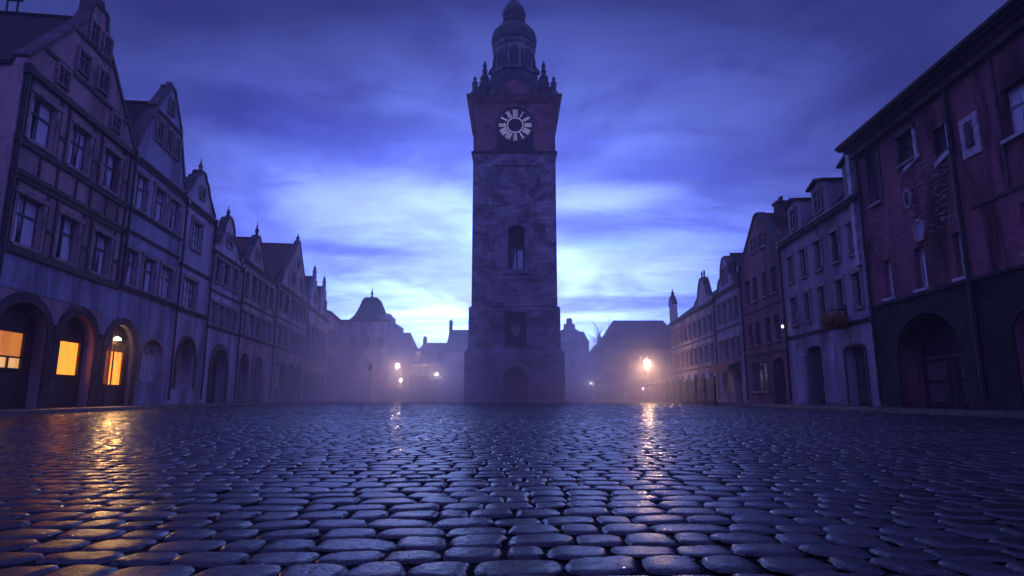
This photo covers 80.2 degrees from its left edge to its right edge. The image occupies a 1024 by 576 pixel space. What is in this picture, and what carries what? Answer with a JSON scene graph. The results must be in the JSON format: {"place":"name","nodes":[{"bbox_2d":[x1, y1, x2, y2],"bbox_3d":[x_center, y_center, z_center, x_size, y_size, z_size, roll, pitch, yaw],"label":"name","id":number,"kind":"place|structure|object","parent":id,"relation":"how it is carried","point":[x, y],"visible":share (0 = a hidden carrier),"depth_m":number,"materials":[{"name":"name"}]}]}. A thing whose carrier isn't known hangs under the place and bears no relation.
{"place":"outdoors","nodes":[
{"label":"outdoors","id":0,"kind":"place"},
{"bbox_2d":[0,399,345,410],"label":"pavement","id":1,"kind":"structure","parent":0,"point":[4,409],"depth_m":25.47,"materials":[{"name":"grey stone"}]},
{"bbox_2d":[0,0,140,408],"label":"town house","id":2,"kind":"structure","parent":1,"relation":"on","point":[68,153],"depth_m":23.65,"materials":[{"name":"paint"}]},
{"bbox_2d":[9,185,50,254],"bbox_3d":[-17.233,-2.362,21.571,0.390,2.050,1.883,1,-10,-7],"label":"window","id":3,"kind":"structure","parent":2,"relation":"in","point":[25,212],"depth_m":21.75,"materials":[{"name":"paint"}]},
{"bbox_2d":[25,84,63,157],"bbox_3d":[-17.233,-6.054,22.232,0.390,2.050,1.883,1,-10,-7],"label":"window","id":4,"kind":"structure","parent":2,"relation":"in","point":[37,130],"depth_m":22.41,"materials":[{"name":"paint"}]},
{"bbox_2d":[54,61,72,92],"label":"window","id":5,"kind":"structure","parent":2,"relation":"in","point":[63,75],"depth_m":23.29,"materials":[{"name":"paint"}]},
{"bbox_2d":[52,207,84,267],"bbox_3d":[-17.547,-1.948,23.885,0.390,2.050,1.782,1,-10,-7],"label":"window","id":6,"kind":"structure","parent":2,"relation":"in","point":[65,227],"depth_m":24.11,"materials":[{"name":"glass"}]},
{"bbox_2d":[65,115,95,178],"bbox_3d":[-17.547,-5.640,24.545,0.390,2.050,1.782,1,-10,-7],"label":"window","id":7,"kind":"structure","parent":2,"relation":"in","point":[76,140],"depth_m":24.77,"materials":[{"name":"paint"}]},
{"bbox_2d":[74,45,93,80],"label":"window","id":8,"kind":"structure","parent":2,"relation":"in","point":[84,60],"depth_m":24.63,"materials":[{"name":"paint"}]},
{"bbox_2d":[87,17,102,50],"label":"window","id":9,"kind":"structure","parent":2,"relation":"in","point":[94,35],"depth_m":25.35,"materials":[{"name":"paint"}]},
{"bbox_2d":[88,224,115,279],"bbox_3d":[-17.877,-1.512,26.321,0.390,2.050,1.832,1,-10,-7],"label":"window","id":10,"kind":"structure","parent":2,"relation":"in","point":[98,243],"depth_m":26.56,"materials":[{"name":"paint"}]},
{"bbox_2d":[94,65,111,98],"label":"window","id":11,"kind":"structure","parent":2,"relation":"in","point":[103,80],"depth_m":26.10,"materials":[{"name":"glass"}]},
{"bbox_2d":[100,31,114,62],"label":"window","id":12,"kind":"structure","parent":2,"relation":"in","point":[106,50],"depth_m":26.32,"materials":[{"name":"glass"}]},
{"bbox_2d":[99,141,125,198],"bbox_3d":[-17.877,-5.204,26.982,0.390,2.050,1.832,1,-10,-7],"label":"window","id":13,"kind":"structure","parent":2,"relation":"in","point":[108,164],"depth_m":27.22,"materials":[{"name":"paint"}]},
{"bbox_2d":[108,110,122,135],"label":"window","id":14,"kind":"structure","parent":2,"relation":"in","point":[116,120],"depth_m":27.19,"materials":[{"name":"paint"}]},
{"bbox_2d":[95,81,187,405],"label":"town house","id":15,"kind":"structure","parent":1,"relation":"on","point":[139,327],"depth_m":31.12,"materials":[{"name":"paint"}]},
{"bbox_2d":[121,243,141,288],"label":"window","id":16,"kind":"structure","parent":15,"relation":"in","point":[130,255],"depth_m":29.27,"materials":[{"name":"paint"}]},
{"bbox_2d":[132,166,151,215],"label":"window","id":17,"kind":"structure","parent":15,"relation":"in","point":[139,181],"depth_m":30.06,"materials":[{"name":"paint"}]},
{"bbox_2d":[139,251,159,295],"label":"window","id":18,"kind":"structure","parent":15,"relation":"in","point":[146,267],"depth_m":31.01,"materials":[{"name":"paint"}]},
{"bbox_2d":[154,116,165,146],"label":"window","id":19,"kind":"structure","parent":15,"relation":"in","point":[160,126],"depth_m":31.58,"materials":[{"name":"glass"}]},
{"bbox_2d":[151,181,169,227],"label":"window","id":20,"kind":"structure","parent":15,"relation":"in","point":[157,199],"depth_m":32.05,"materials":[{"name":"paint"}]},
{"bbox_2d":[157,260,175,301],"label":"window","id":21,"kind":"structure","parent":15,"relation":"in","point":[164,273],"depth_m":33.03,"materials":[{"name":"glass"}]},
{"bbox_2d":[163,125,174,154],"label":"window","id":22,"kind":"structure","parent":15,"relation":"in","point":[169,132],"depth_m":32.67,"materials":[{"name":"paint"}]},
{"bbox_2d":[168,96,176,118],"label":"window","id":23,"kind":"structure","parent":15,"relation":"in","point":[172,105],"depth_m":32.98,"materials":[{"name":"paint"}]},
{"bbox_2d":[166,193,182,236],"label":"window","id":24,"kind":"structure","parent":15,"relation":"in","point":[172,206],"depth_m":33.87,"materials":[{"name":"paint"}]},
{"bbox_2d":[172,134,182,162],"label":"window","id":25,"kind":"structure","parent":15,"relation":"in","point":[177,145],"depth_m":33.74,"materials":[{"name":"glass"}]},
{"bbox_2d":[164,157,218,403],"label":"town house","id":26,"kind":"structure","parent":1,"relation":"on","point":[200,222],"depth_m":36.86,"materials":[{"name":"paint"}]},
{"bbox_2d":[181,273,199,311],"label":"window","id":27,"kind":"structure","parent":26,"relation":"in","point":[188,286],"depth_m":36.41,"materials":[{"name":"paint"}]},
{"bbox_2d":[189,215,205,254],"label":"window","id":28,"kind":"structure","parent":26,"relation":"in","point":[194,231],"depth_m":37.19,"materials":[{"name":"paint"}]},
{"bbox_2d":[199,185,206,201],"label":"window","id":29,"kind":"structure","parent":26,"relation":"in","point":[202,194],"depth_m":37.57,"materials":[{"name":"paint"}]},
{"bbox_2d":[199,207,246,402],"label":"town house","id":30,"kind":"structure","parent":1,"relation":"on","point":[224,323],"depth_m":42.53,"materials":[{"name":"paint"}]},
{"bbox_2d":[209,357,215,402],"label":"door","id":31,"kind":"structure","parent":30,"relation":"in","point":[213,373],"depth_m":42.17,"materials":[{"name":"brown wood"}]},
{"bbox_2d":[209,298,219,326],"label":"window","id":32,"kind":"structure","parent":30,"relation":"in","point":[212,299],"depth_m":40.38,"materials":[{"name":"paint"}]},
{"bbox_2d":[213,254,224,285],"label":"window","id":33,"kind":"structure","parent":30,"relation":"in","point":[217,262],"depth_m":41.13,"materials":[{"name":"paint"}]},
{"bbox_2d":[217,301,226,328],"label":"window","id":34,"kind":"structure","parent":30,"relation":"in","point":[221,303],"depth_m":41.86,"materials":[{"name":"paint"}]},
{"bbox_2d":[222,259,232,289],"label":"window","id":35,"kind":"structure","parent":30,"relation":"in","point":[225,268],"depth_m":42.86,"materials":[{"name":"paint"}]},
{"bbox_2d":[224,305,232,330],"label":"window","id":36,"kind":"structure","parent":30,"relation":"in","point":[229,307],"depth_m":43.21,"materials":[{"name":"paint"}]},
{"bbox_2d":[226,232,233,250],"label":"window","id":37,"kind":"structure","parent":30,"relation":"in","point":[230,238],"depth_m":42.84,"materials":[{"name":"glass"}]},
{"bbox_2d":[230,307,238,332],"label":"window","id":38,"kind":"structure","parent":30,"relation":"in","point":[234,309],"depth_m":44.58,"materials":[{"name":"paint"}]},
{"bbox_2d":[231,265,239,293],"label":"window","id":39,"kind":"structure","parent":30,"relation":"in","point":[234,267],"depth_m":44.56,"materials":[{"name":"paint"}]},
{"bbox_2d":[216,219,279,401],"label":"town house","id":40,"kind":"structure","parent":1,"relation":"on","point":[257,344],"depth_m":49.98,"materials":[{"name":"paint"}]},
{"bbox_2d":[240,308,248,335],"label":"window","id":41,"kind":"structure","parent":40,"relation":"in","point":[243,309],"depth_m":46.97,"materials":[{"name":"paint"}]},
{"bbox_2d":[243,269,251,297],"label":"window","id":42,"kind":"structure","parent":40,"relation":"in","point":[246,274],"depth_m":47.51,"materials":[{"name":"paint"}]},
{"bbox_2d":[248,311,255,337],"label":"window","id":43,"kind":"structure","parent":40,"relation":"in","point":[250,313],"depth_m":49.00,"materials":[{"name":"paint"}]},
{"bbox_2d":[251,273,258,301],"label":"window","id":44,"kind":"structure","parent":40,"relation":"in","point":[253,275],"depth_m":49.48,"materials":[{"name":"paint"}]},
{"bbox_2d":[254,314,261,339],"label":"window","id":45,"kind":"structure","parent":40,"relation":"in","point":[257,316],"depth_m":50.63,"materials":[{"name":"paint"}]},
{"bbox_2d":[257,277,263,304],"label":"window","id":46,"kind":"structure","parent":40,"relation":"in","point":[258,290],"depth_m":51.13,"materials":[{"name":"paint"}]},
{"bbox_2d":[268,285,274,310],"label":"window","id":47,"kind":"structure","parent":40,"relation":"in","point":[270,290],"depth_m":54.78,"materials":[{"name":"paint"}]},
{"bbox_2d":[262,235,309,400],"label":"town house","id":48,"kind":"structure","parent":1,"relation":"on","point":[284,264],"depth_m":62.51,"materials":[{"name":"paint"}]},
{"bbox_2d":[276,321,282,344],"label":"window","id":49,"kind":"structure","parent":48,"relation":"in","point":[278,326],"depth_m":57.81,"materials":[{"name":"paint"}]},
{"bbox_2d":[273,361,286,389],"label":"window","id":50,"kind":"structure","parent":48,"relation":"in","point":[278,371],"depth_m":58.66,"materials":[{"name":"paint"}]},
{"bbox_2d":[278,287,284,311],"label":"window","id":51,"kind":"structure","parent":48,"relation":"in","point":[280,293],"depth_m":58.50,"materials":[{"name":"paint"}]},
{"bbox_2d":[302,266,329,399],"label":"town house","id":52,"kind":"structure","parent":1,"relation":"on","point":[316,353],"depth_m":76.13,"materials":[{"name":"paint"}]},
{"bbox_2d":[324,310,344,399],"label":"town house","id":53,"kind":"structure","parent":1,"relation":"on","point":[333,359],"depth_m":90.45,"materials":[{"name":"paint"}]},
{"bbox_2d":[339,286,403,399],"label":"town house","id":54,"kind":"structure","parent":0,"point":[373,332],"depth_m":100.01,"materials":[{"name":"paint"}]},
{"bbox_2d":[346,380,356,399],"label":"door","id":55,"kind":"structure","parent":54,"relation":"in","point":[351,385],"depth_m":98.96,"materials":[{"name":"brown wood"}]},
{"bbox_2d":[370,380,380,399],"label":"door","id":56,"kind":"structure","parent":54,"relation":"in","point":[375,386],"depth_m":98.96,"materials":[{"name":"brown wood"}]},
{"bbox_2d":[401,333,417,399],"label":"town house","id":57,"kind":"structure","parent":0,"point":[409,348],"depth_m":111.42,"materials":[{"name":"paint"}]},
{"bbox_2d":[414,336,446,399],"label":"town house","id":58,"kind":"structure","parent":0,"point":[439,348],"depth_m":115.26,"materials":[{"name":"paint"}]},
{"bbox_2d":[445,320,467,399],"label":"town house","id":59,"kind":"structure","parent":0,"point":[456,345],"depth_m":105.43,"materials":[{"name":"paint"}]},
{"bbox_2d":[0,0,1007,350],"label":"sky","id":60,"kind":"structure","parent":0,"point":[343,127],"materials":[{"name":"blue"}]},
{"bbox_2d":[0,400,1023,575],"bbox_3d":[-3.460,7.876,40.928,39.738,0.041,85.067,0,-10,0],"label":"cobbled square","id":61,"kind":"structure","parent":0,"point":[477,539],"depth_m":3.60,"materials":[{"name":"grey stone"}]},
{"bbox_2d":[0,399,353,415],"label":"kerb","id":62,"kind":"structure","parent":61,"relation":"on","point":[37,411],"depth_m":24.02,"materials":[{"name":"stone"}]},
{"bbox_2d":[410,343,441,400],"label":"pavilion","id":63,"kind":"structure","parent":61,"relation":"on","point":[423,387],"depth_m":82.75,"materials":[{"name":"stone"}]},
{"bbox_2d":[464,0,564,401],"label":"clock tower","id":64,"kind":"structure","parent":61,"relation":"on","point":[514,351],"depth_m":64.11,"materials":[{"name":"grey stone"}]},
{"bbox_2d":[503,366,527,401],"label":"door","id":65,"kind":"structure","parent":64,"relation":"in","point":[515,379],"depth_m":61.29,"materials":[{"name":"brown wood"}]},
{"bbox_2d":[503,221,529,273],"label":"window","id":66,"kind":"structure","parent":64,"relation":"in","point":[515,238],"depth_m":64.19,"materials":[{"name":"paint"}]},
{"bbox_2d":[577,314,612,392],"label":"bare tree","id":67,"kind":"object","parent":61,"relation":"on","point":[597,355],"visible":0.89,"depth_m":87.23,"materials":[{"name":"brown plant"}]},
{"bbox_2d":[594,379,624,401],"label":"market stall","id":68,"kind":"object","parent":61,"relation":"on","point":[610,397],"visible":0.98,"depth_m":70.20,"materials":[{"name":"brown wood"}]},
{"bbox_2d":[625,378,659,401],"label":"market stall","id":69,"kind":"object","parent":61,"relation":"on","point":[634,397],"visible":0.69,"depth_m":67.74,"materials":[{"name":"brown wood"}]},
{"bbox_2d":[657,382,667,402],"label":"terrace screen","id":70,"kind":"object","parent":61,"relation":"on","point":[661,389],"visible":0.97,"depth_m":60.11,"materials":[{"name":"brown wood"}]},
{"bbox_2d":[667,381,679,402],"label":"terrace screen","id":71,"kind":"object","parent":61,"relation":"on","point":[674,394],"visible":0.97,"depth_m":54.70,"materials":[{"name":"brown wood"}]},
{"bbox_2d":[679,378,695,403],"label":"terrace screen","id":72,"kind":"object","parent":61,"relation":"on","point":[685,383],"visible":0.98,"depth_m":49.43,"materials":[{"name":"brown wood"}]},
{"bbox_2d":[695,376,716,404],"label":"terrace screen","id":73,"kind":"object","parent":61,"relation":"on","point":[705,390],"visible":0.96,"depth_m":43.97,"materials":[{"name":"brown wood"}]},
{"bbox_2d":[653,400,1023,417],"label":"kerb","id":74,"kind":"structure","parent":61,"relation":"on","point":[963,413],"depth_m":20.94,"materials":[{"name":"stone"}]},
{"bbox_2d":[561,318,589,399],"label":"town house","id":75,"kind":"structure","parent":0,"point":[574,341],"depth_m":105.43,"materials":[{"name":"paint"}]},
{"bbox_2d":[589,335,600,399],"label":"town house","id":76,"kind":"structure","parent":0,"point":[592,385],"depth_m":108.60,"materials":[{"name":"paint"}]},
{"bbox_2d":[593,320,672,400],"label":"town house","id":77,"kind":"structure","parent":0,"point":[627,347],"depth_m":83.75,"materials":[{"name":"paint"}]},
{"bbox_2d":[719,402,1023,411],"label":"pavement","id":78,"kind":"structure","parent":0,"point":[940,408],"depth_m":23.09,"materials":[{"name":"grey stone"}]},
{"bbox_2d":[668,270,720,401],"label":"town house","id":79,"kind":"structure","parent":78,"relation":"on","point":[693,349],"depth_m":57.13,"materials":[{"name":"paint"}]},
{"bbox_2d":[708,253,748,402],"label":"town house","id":80,"kind":"structure","parent":78,"relation":"on","point":[730,366],"depth_m":46.85,"materials":[{"name":"paint"}]},
{"bbox_2d":[720,266,727,285],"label":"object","id":81,"kind":"structure","parent":80,"relation":"in","point":[723,270],"depth_m":47.79,"materials":[{"name":"paint"}]},
{"bbox_2d":[721,373,732,393],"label":"window","id":82,"kind":"structure","parent":80,"relation":"in","point":[728,377],"depth_m":47.86,"materials":[{"name":"paint"}]},
{"bbox_2d":[726,295,732,320],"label":"window","id":83,"kind":"structure","parent":80,"relation":"in","point":[730,297],"depth_m":46.76,"materials":[{"name":"paint"}]},
{"bbox_2d":[728,335,735,358],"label":"window","id":84,"kind":"structure","parent":80,"relation":"in","point":[730,337],"depth_m":46.18,"materials":[{"name":"paint"}]},
{"bbox_2d":[732,292,739,317],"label":"window","id":85,"kind":"structure","parent":80,"relation":"in","point":[735,294],"depth_m":45.13,"materials":[{"name":"paint"}]},
{"bbox_2d":[734,333,741,357],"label":"window","id":86,"kind":"structure","parent":80,"relation":"in","point":[739,334],"depth_m":44.75,"materials":[{"name":"paint"}]},
{"bbox_2d":[737,196,792,403],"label":"town house","id":87,"kind":"structure","parent":78,"relation":"on","point":[765,356],"depth_m":39.50,"materials":[{"name":"paint"}]},
{"bbox_2d":[749,236,756,255],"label":"window","id":88,"kind":"structure","parent":87,"relation":"in","point":[752,241],"depth_m":41.14,"materials":[{"name":"glass"}]},
{"bbox_2d":[751,361,770,392],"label":"window","id":89,"kind":"structure","parent":87,"relation":"in","point":[761,370],"depth_m":40.42,"materials":[{"name":"glass"}]},
{"bbox_2d":[757,229,765,249],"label":"window","id":90,"kind":"structure","parent":87,"relation":"in","point":[760,235],"depth_m":39.54,"materials":[{"name":"glass"}]},
{"bbox_2d":[779,359,786,403],"bbox_3d":[16.599,5.602,36.870,0.195,2.760,1.842,-1,-10,3],"label":"door","id":91,"kind":"structure","parent":87,"relation":"in","point":[781,364],"depth_m":37.30,"materials":[{"name":"brown wood"}]},
{"bbox_2d":[775,155,880,405],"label":"town house","id":92,"kind":"structure","parent":78,"relation":"on","point":[821,259],"depth_m":30.75,"materials":[{"name":"paint"}]},
{"bbox_2d":[784,252,795,285],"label":"window","id":93,"kind":"structure","parent":92,"relation":"in","point":[791,254],"depth_m":35.14,"materials":[{"name":"paint"}]},
{"bbox_2d":[788,293,798,327],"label":"window","id":94,"kind":"structure","parent":92,"relation":"in","point":[794,295],"depth_m":34.77,"materials":[{"name":"paint"}]},
{"bbox_2d":[797,244,808,279],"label":"window","id":95,"kind":"structure","parent":92,"relation":"in","point":[804,246],"depth_m":33.44,"materials":[{"name":"paint"}]},
{"bbox_2d":[800,288,812,323],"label":"window","id":96,"kind":"structure","parent":92,"relation":"in","point":[806,290],"depth_m":33.03,"materials":[{"name":"paint"}]},
{"bbox_2d":[811,235,823,272],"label":"window","id":97,"kind":"structure","parent":92,"relation":"in","point":[820,253],"depth_m":31.71,"materials":[{"name":"paint"}]},
{"bbox_2d":[815,347,825,404],"bbox_3d":[16.416,4.564,31.922,0.140,3.060,1.742,-1,-10,3],"label":"door","id":98,"kind":"structure","parent":92,"relation":"in","point":[818,355],"depth_m":32.32,"materials":[{"name":"brown wood"}]},
{"bbox_2d":[814,281,827,319],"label":"window","id":99,"kind":"structure","parent":92,"relation":"in","point":[823,284],"depth_m":31.34,"materials":[{"name":"paint"}]},
{"bbox_2d":[819,304,849,330],"bbox_3d":[15.141,1.383,28.606,1.282,1.245,1.437,0,-10,0],"label":"hanging basket","id":100,"kind":"object","parent":92,"relation":"attached to","point":[833,321],"visible":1,"depth_m":28.36,"materials":[{"name":"metal"}]},
{"bbox_2d":[827,225,841,265],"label":"window","id":101,"kind":"structure","parent":92,"relation":"in","point":[837,235],"depth_m":29.85,"materials":[{"name":"paint"}]},
{"bbox_2d":[831,274,846,313],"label":"window","id":102,"kind":"structure","parent":92,"relation":"in","point":[841,283],"depth_m":29.46,"materials":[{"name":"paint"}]},
{"bbox_2d":[843,217,854,257],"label":"window","id":103,"kind":"structure","parent":92,"relation":"in","point":[845,223],"depth_m":28.39,"materials":[{"name":"paint"}]},
{"bbox_2d":[848,267,864,309],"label":"window","id":104,"kind":"structure","parent":92,"relation":"in","point":[859,278],"depth_m":27.79,"materials":[{"name":"paint"}]},
{"bbox_2d":[854,346,868,405],"bbox_3d":[16.169,3.988,27.710,0.195,2.710,1.842,-1,-10,3],"label":"door","id":105,"kind":"structure","parent":92,"relation":"in","point":[859,352],"depth_m":28.13,"materials":[{"name":"brown wood"}]},
{"bbox_2d":[834,0,1023,409],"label":"town house","id":106,"kind":"structure","parent":78,"relation":"on","point":[935,151],"depth_m":21.25,"materials":[{"name":"red paint"}]},
{"bbox_2d":[861,142,884,208],"bbox_3d":[15.632,-4.863,26.190,0.350,2.700,1.271,-1,-10,3],"label":"window","id":107,"kind":"structure","parent":106,"relation":"in","point":[876,172],"depth_m":26.34,"materials":[{"name":"paint"}]},
{"bbox_2d":[882,261,894,301],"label":"window","id":108,"kind":"structure","parent":106,"relation":"in","point":[889,265],"depth_m":25.36,"materials":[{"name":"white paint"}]},
{"bbox_2d":[892,121,914,168],"bbox_3d":[15.532,-5.556,23.874,0.400,1.450,1.371,-1,-10,3],"label":"window","id":109,"kind":"structure","parent":106,"relation":"in","point":[907,140],"depth_m":24.10,"materials":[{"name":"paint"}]},
{"bbox_2d":[913,247,929,292],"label":"window","id":110,"kind":"structure","parent":106,"relation":"in","point":[921,251],"depth_m":23.20,"materials":[{"name":"white paint"}]},
{"bbox_2d":[938,127,946,153],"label":"window","id":111,"kind":"structure","parent":106,"relation":"in","point":[942,136],"depth_m":21.99,"materials":[{"name":"glass"}]},
{"bbox_2d":[921,316,968,407],"bbox_3d":[16.341,2.653,22.516,0.195,3.510,3.895,-1,-10,3],"label":"door","id":112,"kind":"structure","parent":106,"relation":"in","point":[941,352],"depth_m":23.07,"materials":[{"name":"wood"}]},
{"bbox_2d":[952,233,971,281],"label":"window","id":113,"kind":"structure","parent":106,"relation":"in","point":[963,277],"depth_m":21.03,"materials":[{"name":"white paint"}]},
{"bbox_2d":[1000,82,1023,144],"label":"window","id":114,"kind":"structure","parent":106,"relation":"in","point":[1016,95],"depth_m":18.60,"materials":[{"name":"white paint"}]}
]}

